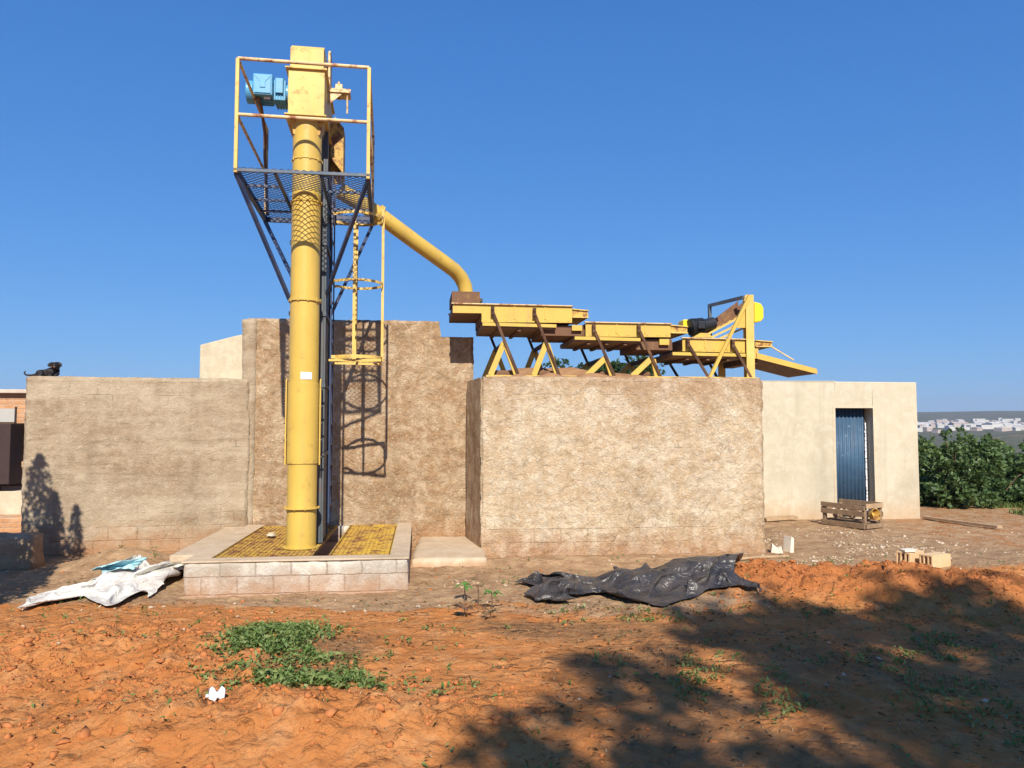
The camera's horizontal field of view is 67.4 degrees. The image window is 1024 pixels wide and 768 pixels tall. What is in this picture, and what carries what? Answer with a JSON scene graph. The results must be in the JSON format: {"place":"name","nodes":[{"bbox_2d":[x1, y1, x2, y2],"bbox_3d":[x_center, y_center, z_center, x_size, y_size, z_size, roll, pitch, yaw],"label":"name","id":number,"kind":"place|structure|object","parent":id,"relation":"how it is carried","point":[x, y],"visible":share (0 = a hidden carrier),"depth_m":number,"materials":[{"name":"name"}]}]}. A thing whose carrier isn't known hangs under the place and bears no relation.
{"place":"outdoors","nodes":[
{"label":"outdoors","id":0,"kind":"place"},
{"bbox_2d":[0,411,1023,767],"bbox_3d":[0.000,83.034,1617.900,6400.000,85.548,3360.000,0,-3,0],"label":"ground","id":1,"kind":"structure","parent":0,"point":[844,743],"depth_m":5.87,"materials":[{"name":"orange soil"}]},
{"bbox_2d":[0,389,25,532],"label":"brick house","id":2,"kind":"structure","parent":1,"relation":"on","point":[12,411],"depth_m":13.33,"materials":[{"name":"beige paint"}]},
{"bbox_2d":[0,407,16,422],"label":"window","id":3,"kind":"structure","parent":2,"relation":"in","point":[6,415],"depth_m":13.74,"materials":[{"name":"white"}]},
{"bbox_2d":[0,532,43,570],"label":"garden wall","id":4,"kind":"structure","parent":1,"relation":"on","point":[20,551],"depth_m":10.33,"materials":[{"name":"metal"}]},
{"bbox_2d":[17,555,184,607],"bbox_3d":[-4.658,2.297,9.165,1.426,0.237,2.567,0,-3,0],"label":"white tarpaulin","id":5,"kind":"object","parent":1,"relation":"on","point":[110,588],"visible":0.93,"depth_m":8.87,"materials":[{"name":"white plastic"}]},
{"bbox_2d":[90,557,147,572],"bbox_3d":[-4.838,2.234,9.463,0.636,0.134,0.296,2,-4,-27],"label":"blue sheet","id":6,"kind":"object","parent":5,"relation":"on","point":[128,564],"visible":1,"depth_m":9.49,"materials":[{"name":"blue plastic"}]},
{"bbox_2d":[21,376,249,556],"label":"block wall","id":7,"kind":"structure","parent":1,"relation":"on","point":[162,464],"depth_m":11.73,"materials":[{"name":"beige concrete"}]},
{"bbox_2d":[24,362,61,375],"bbox_3d":[-7.142,-0.223,11.741,0.522,0.229,0.262,-1,-3,13],"label":"dog","id":8,"kind":"object","parent":7,"relation":"on","point":[53,369],"visible":0.98,"depth_m":11.71},
{"bbox_2d":[205,686,225,701],"bbox_3d":[-1.951,2.044,5.059,0.124,0.080,0.086,0,11,-6],"label":"litter packet","id":9,"kind":"object","parent":1,"relation":"on","point":[212,694],"visible":0.88,"depth_m":5.06},
{"bbox_2d":[200,335,241,378],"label":"cream back wall","id":10,"kind":"structure","parent":1,"relation":"on","point":[221,358],"depth_m":12.82,"materials":[{"name":"paint"}]},
{"bbox_2d":[170,523,411,597],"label":"block plinth","id":11,"kind":"structure","parent":1,"relation":"on","point":[206,574],"depth_m":8.91,"materials":[{"name":"beige concrete"}]},
{"bbox_2d":[212,525,337,557],"bbox_3d":[-3.123,2.140,10.499,1.155,0.039,2.930,0,-3,-7],"label":"floor grating","id":12,"kind":"object","parent":11,"relation":"on","point":[258,542],"visible":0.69,"depth_m":9.91,"materials":[{"name":"yellow metal"}]},
{"bbox_2d":[267,532,275,537],"bbox_3d":[-3.347,2.097,10.672,0.126,0.068,0.210,8,-5,-8],"label":"broken stone","id":13,"kind":"object","parent":12,"relation":"on","point":[271,534],"visible":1,"depth_m":10.62,"materials":[{"name":"white stone"}]},
{"bbox_2d":[233,45,472,549],"bbox_3d":[-2.390,-1.184,10.879,2.386,6.639,4.360,-1,-3,17],"label":"bucket elevator","id":14,"kind":"object","parent":11,"relation":"on","point":[307,95],"visible":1,"depth_m":9.91,"materials":[{"name":"yellow paint"}]},
{"bbox_2d":[328,524,396,555],"bbox_3d":[-1.992,2.147,10.634,0.743,0.039,2.930,0,-3,-7],"label":"floor grating","id":15,"kind":"object","parent":11,"relation":"on","point":[376,539],"visible":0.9,"depth_m":10.39,"materials":[{"name":"yellow metal"}]},
{"bbox_2d":[186,617,443,692],"bbox_3d":[-1.484,2.100,6.261,2.028,0.219,2.362,0,-3,0],"label":"grass patch","id":16,"kind":"object","parent":1,"relation":"on","point":[290,635],"visible":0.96,"depth_m":5.87,"materials":[{"name":"green plant"}]},
{"bbox_2d":[191,622,439,690],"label":"grass tips","id":17,"kind":"object","parent":1,"relation":"on","point":[282,660],"depth_m":5.76,"materials":[{"name":"green plant"}]},
{"bbox_2d":[242,318,473,545],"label":"tall block wall","id":18,"kind":"structure","parent":1,"relation":"on","point":[399,437],"depth_m":12.44,"materials":[{"name":"beige concrete"}]},
{"bbox_2d":[412,536,486,566],"bbox_3d":[-0.925,2.612,11.447,1.033,0.394,2.162,0,-3,-4],"label":"concrete step","id":19,"kind":"object","parent":1,"relation":"on","point":[443,551],"visible":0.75,"depth_m":10.79,"materials":[{"name":"beige concrete"}]},
{"bbox_2d":[452,603,475,616],"bbox_3d":[-0.489,2.272,7.689,0.244,0.150,0.245,-3,-4,38],"label":"seedling","id":20,"kind":"object","parent":1,"relation":"on","point":[460,605],"visible":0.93,"depth_m":7.67,"materials":[{"name":"brown plant"}]},
{"bbox_2d":[455,582,472,601],"bbox_3d":[-0.535,2.298,8.428,0.231,0.224,0.249,0,-3,0],"label":"seedling","id":21,"kind":"object","parent":1,"relation":"on","point":[464,584],"visible":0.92,"depth_m":8.41,"materials":[{"name":"green plant"}]},
{"bbox_2d":[473,585,484,605],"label":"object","id":22,"kind":"object","parent":1,"relation":"on","point":[478,586],"visible":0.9,"depth_m":8.19,"materials":[{"name":"brown plant"}]},
{"bbox_2d":[482,606,498,618],"bbox_3d":[-0.217,2.258,7.525,0.198,0.134,0.153,1,-4,-22],"label":"seedling","id":23,"kind":"object","parent":1,"relation":"on","point":[487,613],"visible":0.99,"depth_m":7.52,"materials":[{"name":"brown plant"}]},
{"bbox_2d":[483,589,503,609],"bbox_3d":[-0.199,2.251,7.977,0.260,0.225,0.201,0,-3,0],"label":"seedling","id":24,"kind":"object","parent":1,"relation":"on","point":[494,592],"visible":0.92,"depth_m":7.97,"materials":[{"name":"green plant"}]},
{"bbox_2d":[0,550,1023,767],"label":"earth clods","id":25,"kind":"object","parent":1,"relation":"on","point":[84,733],"visible":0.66,"depth_m":5.54,"materials":[{"name":"orange soil"}]},
{"bbox_2d":[0,545,1023,767],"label":"weeds","id":26,"kind":"object","parent":1,"relation":"on","point":[920,645],"visible":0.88,"depth_m":5.79,"materials":[{"name":"green plant"}]},
{"bbox_2d":[543,356,664,375],"bbox_3d":[2.564,1.236,20.990,3.547,4.151,2.784,0,-3,0],"label":"acacia tree","id":27,"kind":"object","parent":1,"relation":"on","point":[616,365],"visible":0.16,"depth_m":20.86,"materials":[{"name":"green plant"}]},
{"bbox_2d":[466,376,765,557],"bbox_3d":[1.542,1.399,12.436,4.557,2.929,1.789,0,-3,-6],"label":"block tank","id":28,"kind":"object","parent":1,"relation":"on","point":[570,466],"visible":0.95,"depth_m":11.58,"materials":[{"name":"beige concrete"}]},
{"bbox_2d":[512,367,730,377],"bbox_3d":[1.606,-0.147,12.531,4.170,0.248,1.550,0,-3,-6],"label":"soil heap","id":29,"kind":"object","parent":28,"relation":"on","point":[570,372],"visible":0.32,"depth_m":12.11,"materials":[{"name":"orange soil"}]},
{"bbox_2d":[448,291,816,377],"bbox_3d":[1.954,-0.754,12.733,5.967,1.442,1.370,0,-3,-7],"label":"tray machine","id":30,"kind":"object","parent":28,"relation":"on","point":[545,326],"visible":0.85,"depth_m":12.28,"materials":[{"name":"yellow paint"}]},
{"bbox_2d":[515,553,761,606],"bbox_3d":[1.379,2.158,8.803,2.711,0.418,1.675,0,-3,0],"label":"plastic sheet","id":31,"kind":"object","parent":1,"relation":"on","point":[672,581],"visible":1,"depth_m":8.67,"materials":[{"name":"black plastic"}]},
{"bbox_2d":[740,555,788,559],"bbox_3d":[3.450,2.492,10.970,1.255,0.059,0.058,1,-4,-23],"label":"stick","id":32,"kind":"object","parent":1,"relation":"on","point":[764,557],"visible":0.48,"depth_m":11.04,"materials":[{"name":"beige wood"}]},
{"bbox_2d":[770,543,782,553],"bbox_3d":[4.070,2.527,11.816,0.177,0.137,0.180,-1,-3,15],"label":"broken block","id":33,"kind":"object","parent":1,"relation":"on","point":[776,550],"depth_m":11.74,"materials":[{"name":"white concrete"}]},
{"bbox_2d":[764,515,797,520],"bbox_3d":[5.434,2.725,15.596,0.681,0.094,0.220,1,-3,-9],"label":"timber plank","id":34,"kind":"object","parent":1,"relation":"on","point":[785,517],"visible":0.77,"depth_m":15.51,"materials":[{"name":"brown wood"}]},
{"bbox_2d":[783,535,793,552],"bbox_3d":[4.274,2.475,11.866,0.069,0.247,0.180,7,-5,-20],"label":"broken block","id":35,"kind":"object","parent":1,"relation":"on","point":[788,544],"depth_m":11.82,"materials":[{"name":"white concrete"}]},
{"bbox_2d":[762,381,919,519],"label":"plastered building","id":36,"kind":"structure","parent":1,"relation":"on","point":[831,441],"depth_m":16.09,"materials":[{"name":"beige paint"}]},
{"bbox_2d":[835,409,867,515],"bbox_3d":[7.140,1.660,16.292,0.809,2.270,0.051,0,-3,-7],"label":"door","id":37,"kind":"structure","parent":36,"relation":"in","point":[851,463],"depth_m":16.30,"materials":[{"name":"blue metal"}]},
{"bbox_2d":[821,499,883,528],"bbox_3d":[6.524,2.485,14.747,0.566,0.468,0.992,2,-4,-30],"label":"wooden crate","id":38,"kind":"object","parent":1,"relation":"on","point":[851,510],"visible":1,"depth_m":14.59,"materials":[{"name":"brown wood"}]},
{"bbox_2d":[832,507,870,520],"bbox_3d":[6.515,2.485,14.722,0.394,0.225,0.718,2,-4,-30],"label":"rubble fill","id":39,"kind":"object","parent":38,"relation":"on","point":[851,517],"visible":0.31,"depth_m":14.74,"materials":[{"name":"stone"}]},
{"bbox_2d":[868,508,880,519],"bbox_3d":[6.749,2.440,14.326,0.220,0.217,0.120,2,-19,-25],"label":"plastic bowl","id":40,"kind":"object","parent":38,"relation":"in","point":[874,514],"visible":1,"depth_m":14.33,"materials":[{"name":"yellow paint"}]},
{"bbox_2d":[896,550,923,563],"bbox_3d":[5.489,2.396,10.593,0.390,0.190,0.190,2,-1,-36],"label":"hollow brick","id":41,"kind":"object","parent":1,"relation":"on","point":[913,557],"visible":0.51,"depth_m":10.50,"materials":[{"name":"ceramic"}]},
{"bbox_2d":[900,548,916,551],"bbox_3d":[5.433,2.276,10.518,0.246,0.030,0.169,1,-3,-20],"label":"cement slab","id":42,"kind":"object","parent":41,"relation":"on","point":[908,550],"depth_m":10.49,"materials":[{"name":"white concrete"}]},
{"bbox_2d":[923,427,932,430],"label":"town house","id":43,"kind":"structure","parent":1,"relation":"on","point":[927,428],"depth_m":951.50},
{"bbox_2d":[919,552,950,567],"bbox_3d":[5.726,2.395,10.397,0.390,0.190,0.190,2,-4,-27],"label":"hollow brick","id":44,"kind":"object","parent":1,"relation":"on","point":[938,559],"visible":0.74,"depth_m":10.34,"materials":[{"name":"ceramic"}]},
{"bbox_2d":[934,420,946,422],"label":"town house","id":45,"kind":"structure","parent":1,"relation":"on","point":[938,421],"depth_m":1435.17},
{"bbox_2d":[937,424,945,427],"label":"town house","id":46,"kind":"structure","parent":1,"relation":"on","point":[940,425],"depth_m":1105.82,"materials":[{"name":"white paint"}]},
{"bbox_2d":[918,434,977,484],"bbox_3d":[11.367,2.386,22.138,2.898,1.909,3.080,2,-4,-32],"label":"leafy bush","id":47,"kind":"object","parent":1,"relation":"on","point":[923,449],"visible":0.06,"depth_m":21.66,"materials":[{"name":"green plant"}]},
{"bbox_2d":[935,440,964,459],"bbox_3d":[18.971,3.478,33.664,1.234,2.041,1.755,3,-4,-41],"label":"valley tree","id":48,"kind":"object","parent":1,"relation":"on","point":[944,444],"visible":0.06,"depth_m":33.44,"materials":[{"name":"green plant"}]},
{"bbox_2d":[945,425,954,430],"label":"town house","id":49,"kind":"structure","parent":1,"relation":"on","point":[947,427],"depth_m":965.50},
{"bbox_2d":[949,422,968,425],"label":"town house","id":50,"kind":"structure","parent":1,"relation":"on","point":[956,423],"depth_m":1123.81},
{"bbox_2d":[953,419,964,421],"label":"town house","id":51,"kind":"structure","parent":1,"relation":"on","point":[958,420],"depth_m":1430.80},
{"bbox_2d":[922,516,1001,528],"bbox_3d":[8.882,2.733,15.221,0.120,0.071,1.818,1,-3,-15],"label":"timber plank","id":52,"kind":"object","parent":1,"relation":"on","point":[963,522],"visible":1,"depth_m":15.09,"materials":[{"name":"brown wood"}]},
{"bbox_2d":[918,426,1012,508],"bbox_3d":[10.758,2.071,18.666,2.473,2.121,2.468,0,-3,0],"label":"leafy bush","id":53,"kind":"object","parent":1,"relation":"on","point":[954,491],"visible":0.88,"depth_m":18.09,"materials":[{"name":"green plant"}]},
{"bbox_2d":[970,427,982,430],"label":"town house","id":54,"kind":"structure","parent":1,"relation":"on","point":[976,429],"depth_m":939.53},
{"bbox_2d":[973,421,986,424],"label":"town house","id":55,"kind":"structure","parent":1,"relation":"on","point":[980,422],"depth_m":1349.54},
{"bbox_2d":[952,441,1018,489],"bbox_3d":[14.178,2.549,23.239,2.318,1.722,3.411,1,-3,-10],"label":"leafy bush","id":56,"kind":"object","parent":1,"relation":"on","point":[979,467],"visible":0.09,"depth_m":22.64,"materials":[{"name":"green plant"}]},
{"bbox_2d":[976,425,999,428],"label":"town house","id":57,"kind":"structure","parent":1,"relation":"on","point":[987,426],"depth_m":976.26,"materials":[{"name":"white paint"}]},
{"bbox_2d":[984,422,1002,424],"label":"town house","id":58,"kind":"structure","parent":1,"relation":"on","point":[993,423],"depth_m":1067.80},
{"bbox_2d":[970,441,1023,505],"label":"leafy bush","id":59,"kind":"object","parent":1,"relation":"on","point":[1016,490],"visible":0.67,"depth_m":18.84,"materials":[{"name":"green plant"}]},
{"bbox_2d":[981,439,1019,460],"bbox_3d":[24.068,3.891,37.791,1.913,2.418,1.658,0,-3,0],"label":"valley tree","id":60,"kind":"object","parent":1,"relation":"on","point":[1003,445],"visible":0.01,"depth_m":37.83,"materials":[{"name":"green plant"}]},
{"bbox_2d":[978,499,1023,514],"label":"grass verge","id":61,"kind":"object","parent":1,"relation":"on","point":[1010,505],"depth_m":18.11,"materials":[{"name":"green plant"}]},
{"bbox_2d":[994,427,1011,431],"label":"town house","id":62,"kind":"structure","parent":1,"relation":"on","point":[1001,429],"depth_m":920.05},
{"bbox_2d":[1003,423,1021,426],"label":"town house","id":63,"kind":"structure","parent":1,"relation":"on","point":[1009,425],"depth_m":1065.09,"materials":[{"name":"white paint"}]},
{"bbox_2d":[1012,427,1020,430],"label":"town house","id":64,"kind":"structure","parent":1,"relation":"on","point":[1016,428],"depth_m":924.35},
{"bbox_2d":[1013,425,1023,429],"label":"town house","id":65,"kind":"structure","parent":1,"relation":"on","point":[1021,427],"depth_m":937.09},
{"bbox_2d":[0,0,1023,411],"label":"sky","id":66,"kind":"structure","parent":0,"point":[854,169],"materials":[{"name":"blue"}]},
{"bbox_2d":[2,527,1023,702],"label":"gravel","id":67,"kind":"structure","parent":0,"point":[985,700],"depth_m":11.76,"materials":[{"name":"stone"}]},
{"bbox_2d":[4,546,1023,767],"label":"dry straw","id":68,"kind":"object","parent":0,"point":[741,725],"visible":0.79,"depth_m":6.14,"materials":[{"name":"beige plant"}]},
{"bbox_2d":[8,548,1023,767],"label":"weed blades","id":69,"kind":"object","parent":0,"point":[756,685],"visible":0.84,"depth_m":5.70,"materials":[{"name":"green plant"}]}
]}

